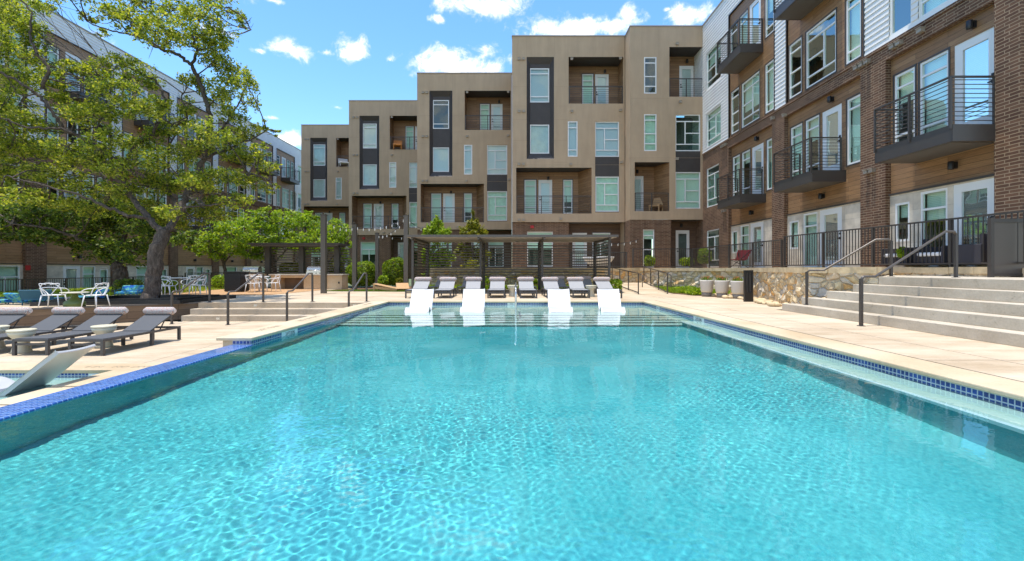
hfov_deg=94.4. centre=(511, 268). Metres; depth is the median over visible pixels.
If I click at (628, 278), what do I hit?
ramp railing
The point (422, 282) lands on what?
sun lounger
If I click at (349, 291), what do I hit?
handrail
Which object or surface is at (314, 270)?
gas grill
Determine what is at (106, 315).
sun lounger
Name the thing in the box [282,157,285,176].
door
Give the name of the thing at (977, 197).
door
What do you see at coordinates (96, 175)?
window
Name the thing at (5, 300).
chair
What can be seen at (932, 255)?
patio chair
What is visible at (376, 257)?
light pole
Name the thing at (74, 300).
side table
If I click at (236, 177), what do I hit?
window
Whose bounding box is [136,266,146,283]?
window
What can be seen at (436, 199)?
window
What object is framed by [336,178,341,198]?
window
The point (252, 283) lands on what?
loop chair
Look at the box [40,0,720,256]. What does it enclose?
sky
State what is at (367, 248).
window
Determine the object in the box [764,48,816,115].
window
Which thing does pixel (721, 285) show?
planter
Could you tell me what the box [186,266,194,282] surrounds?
door
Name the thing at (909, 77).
window
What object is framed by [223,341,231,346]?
pool outer wall
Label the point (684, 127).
window
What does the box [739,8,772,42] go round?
window
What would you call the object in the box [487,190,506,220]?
window
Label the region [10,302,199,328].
planter wall
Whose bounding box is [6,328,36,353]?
side table
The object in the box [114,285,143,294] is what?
chair
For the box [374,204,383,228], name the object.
door
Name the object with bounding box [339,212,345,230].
window
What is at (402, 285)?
cornhole board
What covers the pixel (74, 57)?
door
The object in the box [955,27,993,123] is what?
door
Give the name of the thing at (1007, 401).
pool tile band
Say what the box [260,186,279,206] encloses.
window
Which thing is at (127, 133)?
window
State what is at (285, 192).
window
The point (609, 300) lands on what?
pool chaise
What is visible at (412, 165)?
window
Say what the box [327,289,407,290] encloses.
turf grass
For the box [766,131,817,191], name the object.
window
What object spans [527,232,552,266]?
window
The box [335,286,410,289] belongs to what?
mulch bed
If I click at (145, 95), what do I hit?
door
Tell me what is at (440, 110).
window
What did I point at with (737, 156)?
window
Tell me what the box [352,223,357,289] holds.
light pole
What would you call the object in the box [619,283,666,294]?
ramp
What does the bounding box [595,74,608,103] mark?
door
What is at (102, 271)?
window
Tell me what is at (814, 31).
window
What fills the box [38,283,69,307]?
loop chair
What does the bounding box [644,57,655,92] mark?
window
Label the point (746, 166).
window
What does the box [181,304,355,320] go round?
concrete steps
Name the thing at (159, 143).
window
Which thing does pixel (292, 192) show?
window
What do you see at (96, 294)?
loop chair
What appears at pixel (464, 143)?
townhouse
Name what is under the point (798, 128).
window
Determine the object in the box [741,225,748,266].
window
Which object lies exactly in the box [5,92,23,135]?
window
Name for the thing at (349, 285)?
ground
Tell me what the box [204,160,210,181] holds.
window
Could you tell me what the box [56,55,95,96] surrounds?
window
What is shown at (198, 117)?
window
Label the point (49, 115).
window
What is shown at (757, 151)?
door
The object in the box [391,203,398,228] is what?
window
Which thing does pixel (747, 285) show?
bollard light
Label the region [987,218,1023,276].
gate
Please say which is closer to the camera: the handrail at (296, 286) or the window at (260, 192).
the handrail at (296, 286)
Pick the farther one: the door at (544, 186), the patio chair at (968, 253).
the door at (544, 186)
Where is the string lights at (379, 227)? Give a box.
[357,219,403,230]
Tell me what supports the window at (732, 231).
in the apartment block at (825, 115)
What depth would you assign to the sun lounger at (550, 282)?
18.80 m
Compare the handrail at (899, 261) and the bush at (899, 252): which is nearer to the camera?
the handrail at (899, 261)
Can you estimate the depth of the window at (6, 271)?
23.69 m
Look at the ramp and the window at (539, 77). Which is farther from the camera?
the window at (539, 77)
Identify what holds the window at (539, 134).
in the townhouse at (568, 134)
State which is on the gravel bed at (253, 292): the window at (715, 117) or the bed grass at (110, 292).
the bed grass at (110, 292)
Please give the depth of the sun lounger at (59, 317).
10.21 m
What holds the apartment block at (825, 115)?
on the terrace
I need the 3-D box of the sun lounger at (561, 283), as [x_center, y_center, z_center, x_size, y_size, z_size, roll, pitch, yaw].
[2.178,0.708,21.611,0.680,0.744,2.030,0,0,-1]
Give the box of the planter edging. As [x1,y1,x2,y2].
[30,294,235,305]
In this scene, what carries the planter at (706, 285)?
on the deck at (993, 366)
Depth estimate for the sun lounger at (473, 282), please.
18.92 m
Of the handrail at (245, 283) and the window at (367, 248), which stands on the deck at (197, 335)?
the handrail at (245, 283)
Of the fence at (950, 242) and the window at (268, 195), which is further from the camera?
the window at (268, 195)
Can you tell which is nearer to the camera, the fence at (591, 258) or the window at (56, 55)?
the fence at (591, 258)
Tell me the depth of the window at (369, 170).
39.48 m
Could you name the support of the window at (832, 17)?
in the apartment block at (825, 115)
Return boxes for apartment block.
[0,0,314,291]
[684,0,1023,267]
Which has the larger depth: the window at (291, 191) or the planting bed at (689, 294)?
the window at (291, 191)
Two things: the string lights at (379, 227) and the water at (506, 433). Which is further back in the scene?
the string lights at (379, 227)
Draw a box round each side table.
[0,325,9,347]
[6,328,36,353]
[59,292,89,306]
[90,324,117,347]
[507,285,517,296]
[586,285,596,296]
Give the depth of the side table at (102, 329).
9.52 m
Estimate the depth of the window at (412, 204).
39.31 m
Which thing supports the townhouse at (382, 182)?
on the ground at (349, 285)
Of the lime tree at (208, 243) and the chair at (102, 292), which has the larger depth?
the lime tree at (208, 243)
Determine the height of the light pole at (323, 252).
3.534 m
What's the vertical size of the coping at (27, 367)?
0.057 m
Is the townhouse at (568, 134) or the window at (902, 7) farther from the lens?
the townhouse at (568, 134)
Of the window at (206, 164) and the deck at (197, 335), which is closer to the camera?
the deck at (197, 335)
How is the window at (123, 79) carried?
in the apartment block at (35, 262)
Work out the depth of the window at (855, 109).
15.46 m
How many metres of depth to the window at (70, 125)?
28.64 m
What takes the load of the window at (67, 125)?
in the apartment block at (35, 262)
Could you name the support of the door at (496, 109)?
in the townhouse at (464, 143)
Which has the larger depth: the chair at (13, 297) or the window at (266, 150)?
the window at (266, 150)
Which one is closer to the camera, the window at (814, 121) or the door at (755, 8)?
the window at (814, 121)
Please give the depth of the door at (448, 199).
34.97 m
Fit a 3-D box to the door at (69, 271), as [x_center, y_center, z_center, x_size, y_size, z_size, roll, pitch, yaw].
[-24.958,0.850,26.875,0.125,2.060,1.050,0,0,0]
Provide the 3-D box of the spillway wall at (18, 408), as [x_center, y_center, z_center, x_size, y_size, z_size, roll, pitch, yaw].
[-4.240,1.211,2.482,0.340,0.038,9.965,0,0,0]
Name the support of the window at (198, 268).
in the apartment block at (35, 262)
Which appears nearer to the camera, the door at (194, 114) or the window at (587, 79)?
the window at (587, 79)
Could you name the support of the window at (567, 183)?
in the townhouse at (568, 134)
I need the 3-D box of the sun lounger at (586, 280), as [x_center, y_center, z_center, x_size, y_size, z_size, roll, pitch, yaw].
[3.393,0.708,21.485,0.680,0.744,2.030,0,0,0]
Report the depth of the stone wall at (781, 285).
15.50 m
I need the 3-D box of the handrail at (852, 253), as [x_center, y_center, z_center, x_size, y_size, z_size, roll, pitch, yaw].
[8.025,0.098,11.350,1.796,1.603,0.138,0,0,29]
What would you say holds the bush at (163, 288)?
on the gravel bed at (253, 292)
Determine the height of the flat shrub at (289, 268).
0.886 m
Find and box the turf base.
[354,291,410,291]
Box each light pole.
[320,213,326,292]
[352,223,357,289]
[375,231,378,286]
[403,215,408,283]
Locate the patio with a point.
(28, 304)
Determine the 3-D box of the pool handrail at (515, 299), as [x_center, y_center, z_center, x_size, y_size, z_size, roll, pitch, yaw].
[0.100,1.054,12.709,0.044,1.352,1.470,0,0,0]
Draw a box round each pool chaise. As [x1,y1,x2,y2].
[0,344,95,395]
[405,289,433,311]
[460,289,484,311]
[548,289,572,311]
[597,288,624,311]
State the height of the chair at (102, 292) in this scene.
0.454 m
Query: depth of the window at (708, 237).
25.63 m
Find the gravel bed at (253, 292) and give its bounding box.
[162,289,327,294]
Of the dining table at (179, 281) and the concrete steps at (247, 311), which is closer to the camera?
the concrete steps at (247, 311)
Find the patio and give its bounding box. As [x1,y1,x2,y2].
[0,288,270,307]
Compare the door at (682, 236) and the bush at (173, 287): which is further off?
the door at (682, 236)
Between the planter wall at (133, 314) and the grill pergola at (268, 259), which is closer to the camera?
the planter wall at (133, 314)
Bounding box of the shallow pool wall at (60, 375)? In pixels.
[0,373,87,376]
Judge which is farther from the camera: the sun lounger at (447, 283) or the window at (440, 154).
the window at (440, 154)
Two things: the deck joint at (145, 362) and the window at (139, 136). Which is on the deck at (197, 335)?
the deck joint at (145, 362)
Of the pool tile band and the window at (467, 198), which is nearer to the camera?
the pool tile band
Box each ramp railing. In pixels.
[612,267,642,293]
[643,266,669,293]
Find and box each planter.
[700,276,713,296]
[714,276,728,297]
[730,277,742,298]
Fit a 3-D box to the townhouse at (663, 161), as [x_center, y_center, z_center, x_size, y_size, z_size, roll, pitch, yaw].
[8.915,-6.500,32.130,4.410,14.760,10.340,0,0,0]
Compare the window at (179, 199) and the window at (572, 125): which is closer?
the window at (572, 125)
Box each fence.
[0,276,182,291]
[184,272,278,285]
[570,252,626,267]
[632,248,691,267]
[692,239,782,267]
[783,210,1023,266]
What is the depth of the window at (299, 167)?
55.75 m
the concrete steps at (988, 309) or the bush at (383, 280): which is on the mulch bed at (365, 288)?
the bush at (383, 280)
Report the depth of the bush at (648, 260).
26.13 m
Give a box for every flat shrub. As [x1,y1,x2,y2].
[279,263,298,273]
[315,260,343,273]
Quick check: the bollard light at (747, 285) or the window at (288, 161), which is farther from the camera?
the window at (288, 161)
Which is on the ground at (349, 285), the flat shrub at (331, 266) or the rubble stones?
the flat shrub at (331, 266)
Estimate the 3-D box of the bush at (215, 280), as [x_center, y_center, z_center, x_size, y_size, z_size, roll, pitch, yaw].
[-15.375,0.663,25.014,0.984,0.734,0.968,0,0,0]
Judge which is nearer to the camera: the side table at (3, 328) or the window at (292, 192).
the side table at (3, 328)
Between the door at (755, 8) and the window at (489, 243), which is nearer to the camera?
the door at (755, 8)
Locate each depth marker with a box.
[281,328,297,336]
[693,316,703,321]
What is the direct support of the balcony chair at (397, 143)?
on the townhouse at (382, 182)
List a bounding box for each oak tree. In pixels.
[0,0,282,297]
[0,196,202,291]
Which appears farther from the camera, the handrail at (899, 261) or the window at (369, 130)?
the window at (369, 130)
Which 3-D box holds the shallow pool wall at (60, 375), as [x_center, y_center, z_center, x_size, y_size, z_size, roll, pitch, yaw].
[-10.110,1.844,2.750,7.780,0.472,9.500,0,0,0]
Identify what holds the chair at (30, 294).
on the patio
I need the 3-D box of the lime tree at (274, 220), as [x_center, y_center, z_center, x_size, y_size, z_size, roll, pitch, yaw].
[-14.011,-1.269,27.837,3.760,4.979,5.294,0,0,-38]
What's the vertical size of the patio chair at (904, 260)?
0.700 m
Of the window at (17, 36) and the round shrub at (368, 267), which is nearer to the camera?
the window at (17, 36)
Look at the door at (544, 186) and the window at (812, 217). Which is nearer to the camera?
the window at (812, 217)
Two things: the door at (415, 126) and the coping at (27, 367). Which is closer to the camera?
the coping at (27, 367)
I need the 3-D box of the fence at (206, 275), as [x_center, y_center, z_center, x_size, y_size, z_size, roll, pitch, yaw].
[-21.650,0.790,38.550,0.071,1.020,11.211,0,0,12]
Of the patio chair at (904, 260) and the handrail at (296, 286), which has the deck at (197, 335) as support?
the handrail at (296, 286)
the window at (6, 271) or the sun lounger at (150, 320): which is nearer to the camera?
the sun lounger at (150, 320)
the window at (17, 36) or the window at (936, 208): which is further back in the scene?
the window at (17, 36)
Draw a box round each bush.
[112,278,143,291]
[161,281,171,293]
[165,279,181,290]
[211,274,224,287]
[378,275,388,284]
[396,277,402,282]
[609,278,622,291]
[644,255,654,265]
[674,285,699,288]
[679,257,694,265]
[685,287,701,294]
[896,246,908,257]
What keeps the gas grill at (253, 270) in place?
on the patio
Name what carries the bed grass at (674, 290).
on the planting bed at (689, 294)
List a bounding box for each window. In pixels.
[0,265,19,291]
[1,26,24,72]
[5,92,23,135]
[11,99,59,142]
[11,160,59,199]
[21,41,59,87]
[48,111,93,153]
[49,172,94,199]
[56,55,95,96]
[68,118,108,160]
[83,266,94,287]
[96,175,108,198]
[98,127,132,163]
[100,269,107,286]
[101,79,132,111]
[129,136,156,172]
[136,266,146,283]
[148,187,157,203]
[154,194,182,221]
[158,190,166,204]
[159,143,167,174]
[161,269,166,280]
[163,108,184,137]
[165,149,184,174]
[182,114,204,139]
[182,155,202,179]
[192,269,209,283]
[197,267,202,284]
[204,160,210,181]
[209,164,238,192]
[219,165,223,191]
[226,267,236,270]
[236,177,254,199]
[241,177,266,202]
[253,148,267,167]
[253,182,271,204]
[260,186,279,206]
[270,187,289,208]
[277,159,290,176]
[277,159,293,178]
[278,190,292,209]
[292,192,295,209]
[298,165,300,183]
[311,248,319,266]
[313,144,324,165]
[313,179,324,196]
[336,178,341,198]
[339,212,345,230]
[361,242,374,264]
[363,124,376,147]
[363,164,376,184]
[363,203,371,227]
[389,162,395,187]
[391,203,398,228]
[405,126,413,148]
[409,162,416,187]
[409,201,416,227]
[414,243,416,267]
[430,242,451,266]
[431,193,441,220]
[433,100,448,128]
[433,147,448,171]
[463,193,471,220]
[464,145,471,173]
[480,103,489,129]
[487,145,506,174]
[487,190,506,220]
[488,242,503,266]
[524,179,536,213]
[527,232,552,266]
[530,68,548,101]
[530,125,548,153]
[563,179,572,213]
[568,121,577,156]
[581,73,593,103]
[592,232,610,267]
[595,122,618,157]
[595,176,618,211]
[643,229,653,265]
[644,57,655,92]
[644,114,655,150]
[676,114,699,151]
[676,171,699,208]
[707,40,747,94]
[707,101,754,147]
[707,158,749,207]
[707,227,743,260]
[730,12,771,68]
[731,82,768,135]
[732,148,770,195]
[732,231,736,252]
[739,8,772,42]
[741,61,797,129]
[741,148,770,193]
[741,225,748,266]
[764,0,816,45]
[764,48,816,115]
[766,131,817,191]
[788,34,834,100]
[790,121,802,176]
[790,220,797,248]
[804,212,816,266]
[805,7,850,90]
[805,111,851,171]
[821,14,834,26]
[845,0,918,66]
[846,89,913,166]
[891,0,910,35]
[893,63,916,143]
[895,201,945,246]
[918,46,949,134]
[920,0,948,17]
[921,188,946,265]
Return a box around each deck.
[0,321,284,362]
[198,288,1023,381]
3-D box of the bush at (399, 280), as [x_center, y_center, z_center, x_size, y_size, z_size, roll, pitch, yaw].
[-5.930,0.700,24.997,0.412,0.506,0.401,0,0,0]
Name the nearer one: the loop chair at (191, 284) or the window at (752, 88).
the loop chair at (191, 284)
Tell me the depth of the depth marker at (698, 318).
11.10 m
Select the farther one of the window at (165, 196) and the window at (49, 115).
the window at (165, 196)
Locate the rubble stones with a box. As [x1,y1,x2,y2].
[711,293,781,306]
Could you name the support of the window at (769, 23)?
in the apartment block at (825, 115)
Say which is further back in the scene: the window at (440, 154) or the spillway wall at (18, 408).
the window at (440, 154)
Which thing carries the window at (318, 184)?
in the townhouse at (324, 180)
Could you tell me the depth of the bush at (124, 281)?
20.27 m
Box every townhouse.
[301,124,362,273]
[348,100,416,278]
[417,72,511,276]
[512,35,624,267]
[624,25,702,267]
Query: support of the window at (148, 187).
in the apartment block at (35, 262)
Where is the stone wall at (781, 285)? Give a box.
[430,267,1010,303]
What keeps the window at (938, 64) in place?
in the apartment block at (825, 115)
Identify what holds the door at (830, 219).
in the apartment block at (825, 115)
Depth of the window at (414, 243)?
41.80 m
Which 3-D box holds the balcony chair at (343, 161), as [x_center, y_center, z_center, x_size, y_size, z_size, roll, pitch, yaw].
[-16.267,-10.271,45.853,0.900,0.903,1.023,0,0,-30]
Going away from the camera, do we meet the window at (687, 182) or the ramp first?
the ramp
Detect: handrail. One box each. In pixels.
[170,273,210,323]
[226,273,263,324]
[286,273,314,320]
[348,273,367,306]
[515,282,516,316]
[804,238,892,304]
[857,230,960,325]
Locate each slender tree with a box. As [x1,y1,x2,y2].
[421,215,456,276]
[455,209,491,266]
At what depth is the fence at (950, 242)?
12.84 m
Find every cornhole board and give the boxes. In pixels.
[373,283,400,290]
[396,283,408,288]
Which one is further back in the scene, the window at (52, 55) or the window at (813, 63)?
the window at (52, 55)
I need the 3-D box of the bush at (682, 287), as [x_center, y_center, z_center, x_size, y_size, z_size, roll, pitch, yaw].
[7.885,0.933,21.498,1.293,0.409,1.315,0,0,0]
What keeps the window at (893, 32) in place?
in the apartment block at (825, 115)
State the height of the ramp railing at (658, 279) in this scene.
1.198 m
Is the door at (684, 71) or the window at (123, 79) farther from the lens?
the window at (123, 79)
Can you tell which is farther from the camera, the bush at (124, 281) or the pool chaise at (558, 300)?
the bush at (124, 281)
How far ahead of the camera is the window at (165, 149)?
35.89 m
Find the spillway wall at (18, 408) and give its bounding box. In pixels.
[0,345,252,420]
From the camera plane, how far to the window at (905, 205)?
13.61 m
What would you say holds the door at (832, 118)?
in the apartment block at (825, 115)
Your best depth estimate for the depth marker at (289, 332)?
8.73 m
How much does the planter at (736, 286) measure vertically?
0.795 m
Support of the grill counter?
on the patio
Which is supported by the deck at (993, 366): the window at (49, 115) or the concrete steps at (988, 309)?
the concrete steps at (988, 309)
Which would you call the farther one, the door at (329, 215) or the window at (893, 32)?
the door at (329, 215)
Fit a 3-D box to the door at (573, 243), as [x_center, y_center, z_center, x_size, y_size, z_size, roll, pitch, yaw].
[4.200,-1.115,29.468,0.900,2.210,0.125,0,0,0]
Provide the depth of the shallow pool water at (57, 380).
6.95 m
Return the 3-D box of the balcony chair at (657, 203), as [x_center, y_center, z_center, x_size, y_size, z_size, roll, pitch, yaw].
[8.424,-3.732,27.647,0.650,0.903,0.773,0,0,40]
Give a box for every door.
[63,171,78,198]
[63,265,79,289]
[66,52,81,91]
[137,87,147,118]
[186,199,194,225]
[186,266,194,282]
[188,114,195,139]
[225,206,231,230]
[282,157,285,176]
[324,213,331,232]
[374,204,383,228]
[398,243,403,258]
[415,126,416,148]
[443,194,454,220]
[491,104,501,129]
[538,180,551,213]
[572,233,586,265]
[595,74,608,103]
[635,176,642,210]
[676,230,688,267]
[679,66,693,96]
[750,0,760,42]
[751,221,762,267]
[752,143,762,193]
[820,207,841,266]
[823,103,841,169]
[954,178,993,266]
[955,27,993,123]
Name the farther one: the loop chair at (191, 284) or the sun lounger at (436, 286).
the sun lounger at (436, 286)
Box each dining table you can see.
[172,277,191,294]
[250,276,269,291]
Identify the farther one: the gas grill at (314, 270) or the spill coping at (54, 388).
the gas grill at (314, 270)
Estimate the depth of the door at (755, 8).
21.41 m
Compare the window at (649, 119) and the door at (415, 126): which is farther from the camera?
the door at (415, 126)
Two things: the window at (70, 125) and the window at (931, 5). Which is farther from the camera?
the window at (70, 125)
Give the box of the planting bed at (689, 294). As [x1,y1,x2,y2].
[664,291,731,296]
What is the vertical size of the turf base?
0.032 m
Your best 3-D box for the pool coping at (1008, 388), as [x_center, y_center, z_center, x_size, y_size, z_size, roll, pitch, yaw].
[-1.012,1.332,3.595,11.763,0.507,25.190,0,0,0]
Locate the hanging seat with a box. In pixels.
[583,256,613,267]
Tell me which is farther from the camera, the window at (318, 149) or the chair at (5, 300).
the window at (318, 149)
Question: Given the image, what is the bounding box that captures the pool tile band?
[232,303,1023,409]
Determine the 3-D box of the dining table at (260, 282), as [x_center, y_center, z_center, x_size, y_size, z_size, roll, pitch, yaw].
[-11.850,0.720,22.300,0.840,0.720,0.835,0,0,0]
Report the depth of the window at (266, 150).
48.12 m
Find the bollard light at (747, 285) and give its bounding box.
[743,270,752,301]
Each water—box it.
[0,305,1023,560]
[0,376,83,399]
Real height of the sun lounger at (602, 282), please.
0.744 m
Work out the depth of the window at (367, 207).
40.59 m
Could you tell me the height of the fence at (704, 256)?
1.070 m
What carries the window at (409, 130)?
in the townhouse at (382, 182)
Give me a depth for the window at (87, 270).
28.05 m
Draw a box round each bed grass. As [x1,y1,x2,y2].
[0,285,223,298]
[654,285,730,294]
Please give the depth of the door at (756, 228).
21.41 m
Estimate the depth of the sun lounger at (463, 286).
21.61 m
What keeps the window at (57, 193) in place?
in the apartment block at (35, 262)
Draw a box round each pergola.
[248,243,350,274]
[405,235,618,291]
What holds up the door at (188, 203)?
in the apartment block at (35, 262)
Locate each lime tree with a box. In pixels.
[183,214,265,274]
[236,205,310,273]
[284,210,351,273]
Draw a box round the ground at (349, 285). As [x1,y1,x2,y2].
[165,279,429,320]
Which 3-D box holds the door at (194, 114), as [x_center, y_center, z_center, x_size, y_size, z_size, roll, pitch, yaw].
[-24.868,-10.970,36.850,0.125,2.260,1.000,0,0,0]
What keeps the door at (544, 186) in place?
in the townhouse at (568, 134)
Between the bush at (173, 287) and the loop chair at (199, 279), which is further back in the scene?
the bush at (173, 287)
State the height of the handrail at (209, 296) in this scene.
1.461 m
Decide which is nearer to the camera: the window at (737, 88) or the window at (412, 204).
the window at (737, 88)
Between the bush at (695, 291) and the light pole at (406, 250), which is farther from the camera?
the light pole at (406, 250)
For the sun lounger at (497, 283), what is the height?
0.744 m
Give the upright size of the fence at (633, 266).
1.070 m
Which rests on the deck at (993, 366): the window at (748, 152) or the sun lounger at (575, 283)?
the sun lounger at (575, 283)
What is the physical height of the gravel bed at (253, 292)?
0.015 m
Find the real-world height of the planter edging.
0.160 m
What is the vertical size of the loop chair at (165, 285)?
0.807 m
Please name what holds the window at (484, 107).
in the townhouse at (464, 143)
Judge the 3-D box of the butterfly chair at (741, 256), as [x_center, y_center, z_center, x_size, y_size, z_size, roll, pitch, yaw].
[10.394,-0.434,21.625,0.723,0.873,0.743,0,0,-30]
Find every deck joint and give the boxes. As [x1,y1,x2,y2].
[2,324,219,362]
[283,291,1023,364]
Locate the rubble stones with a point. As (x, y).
(771, 303)
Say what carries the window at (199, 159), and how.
in the apartment block at (35, 262)
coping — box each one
[0,363,161,372]
[0,370,135,406]
[88,300,1023,400]
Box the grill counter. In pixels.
[268,274,348,288]
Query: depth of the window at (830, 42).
18.53 m
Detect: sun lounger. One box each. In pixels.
[0,307,36,339]
[0,307,90,344]
[12,307,132,355]
[68,307,180,355]
[405,277,431,297]
[429,276,450,293]
[433,277,456,297]
[457,276,476,293]
[462,277,481,297]
[487,277,505,297]
[517,277,536,297]
[541,277,558,297]
[551,276,569,288]
[567,277,589,297]
[577,276,597,293]
[593,277,621,297]
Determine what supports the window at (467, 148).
in the townhouse at (464, 143)
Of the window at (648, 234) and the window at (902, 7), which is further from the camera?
the window at (648, 234)
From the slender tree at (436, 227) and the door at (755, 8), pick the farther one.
the slender tree at (436, 227)
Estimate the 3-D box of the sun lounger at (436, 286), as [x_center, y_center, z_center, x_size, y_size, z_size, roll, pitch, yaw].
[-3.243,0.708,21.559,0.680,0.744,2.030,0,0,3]
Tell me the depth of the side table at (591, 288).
18.17 m
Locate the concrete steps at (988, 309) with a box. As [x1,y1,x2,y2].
[782,275,1023,347]
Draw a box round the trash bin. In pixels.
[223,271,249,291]
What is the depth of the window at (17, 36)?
23.89 m
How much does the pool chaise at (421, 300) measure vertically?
0.727 m
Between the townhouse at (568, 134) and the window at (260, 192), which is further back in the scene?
the window at (260, 192)
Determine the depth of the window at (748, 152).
22.76 m
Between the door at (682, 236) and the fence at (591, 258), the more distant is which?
the door at (682, 236)
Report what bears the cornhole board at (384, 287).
on the turf base
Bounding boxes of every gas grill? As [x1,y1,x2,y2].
[243,266,265,288]
[306,267,319,273]
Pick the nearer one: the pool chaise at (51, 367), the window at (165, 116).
the pool chaise at (51, 367)
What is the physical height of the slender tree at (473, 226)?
4.583 m
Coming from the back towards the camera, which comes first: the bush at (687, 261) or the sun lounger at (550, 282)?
the bush at (687, 261)
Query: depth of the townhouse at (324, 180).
45.70 m
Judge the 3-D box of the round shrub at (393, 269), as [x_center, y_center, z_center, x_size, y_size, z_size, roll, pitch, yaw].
[-6.523,0.137,26.302,1.370,1.665,1.424,0,0,0]
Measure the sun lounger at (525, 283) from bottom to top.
0.744 m
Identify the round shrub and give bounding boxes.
[345,261,374,285]
[381,257,403,285]
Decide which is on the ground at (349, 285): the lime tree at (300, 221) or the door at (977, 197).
the lime tree at (300, 221)
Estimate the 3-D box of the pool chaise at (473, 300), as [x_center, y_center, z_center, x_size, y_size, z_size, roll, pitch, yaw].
[-1.157,0.972,14.018,0.684,0.727,1.674,0,0,-2]
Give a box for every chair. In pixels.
[0,297,13,303]
[3,293,45,303]
[18,290,64,304]
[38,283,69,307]
[78,289,109,298]
[80,283,109,307]
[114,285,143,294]
[161,276,177,294]
[181,275,199,293]
[188,275,206,294]
[245,275,260,291]
[252,274,267,290]
[266,275,280,291]
[338,158,348,166]
[393,141,401,148]
[649,197,662,210]
[730,250,751,267]
[882,239,929,263]
[915,238,947,264]
[952,233,986,264]
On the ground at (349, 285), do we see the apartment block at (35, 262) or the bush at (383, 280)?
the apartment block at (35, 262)
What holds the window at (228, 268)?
in the apartment block at (35, 262)
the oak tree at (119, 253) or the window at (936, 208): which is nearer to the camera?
the window at (936, 208)
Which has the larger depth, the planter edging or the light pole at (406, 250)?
the light pole at (406, 250)
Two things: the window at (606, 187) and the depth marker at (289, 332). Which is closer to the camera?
the depth marker at (289, 332)
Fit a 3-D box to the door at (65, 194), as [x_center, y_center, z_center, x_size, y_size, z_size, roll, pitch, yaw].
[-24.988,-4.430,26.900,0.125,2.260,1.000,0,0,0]
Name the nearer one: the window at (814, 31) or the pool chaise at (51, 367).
the pool chaise at (51, 367)
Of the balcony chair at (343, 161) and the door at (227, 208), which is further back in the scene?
the balcony chair at (343, 161)
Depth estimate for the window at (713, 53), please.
26.09 m
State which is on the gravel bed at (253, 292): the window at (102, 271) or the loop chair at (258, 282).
the loop chair at (258, 282)
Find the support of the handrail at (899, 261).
on the deck at (993, 366)
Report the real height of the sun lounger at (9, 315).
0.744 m
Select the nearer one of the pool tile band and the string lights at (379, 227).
the pool tile band
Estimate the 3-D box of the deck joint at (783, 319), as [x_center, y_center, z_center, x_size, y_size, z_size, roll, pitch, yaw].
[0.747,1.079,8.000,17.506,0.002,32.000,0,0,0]
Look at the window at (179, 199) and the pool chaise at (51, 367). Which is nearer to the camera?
the pool chaise at (51, 367)
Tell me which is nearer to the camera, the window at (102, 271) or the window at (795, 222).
the window at (795, 222)

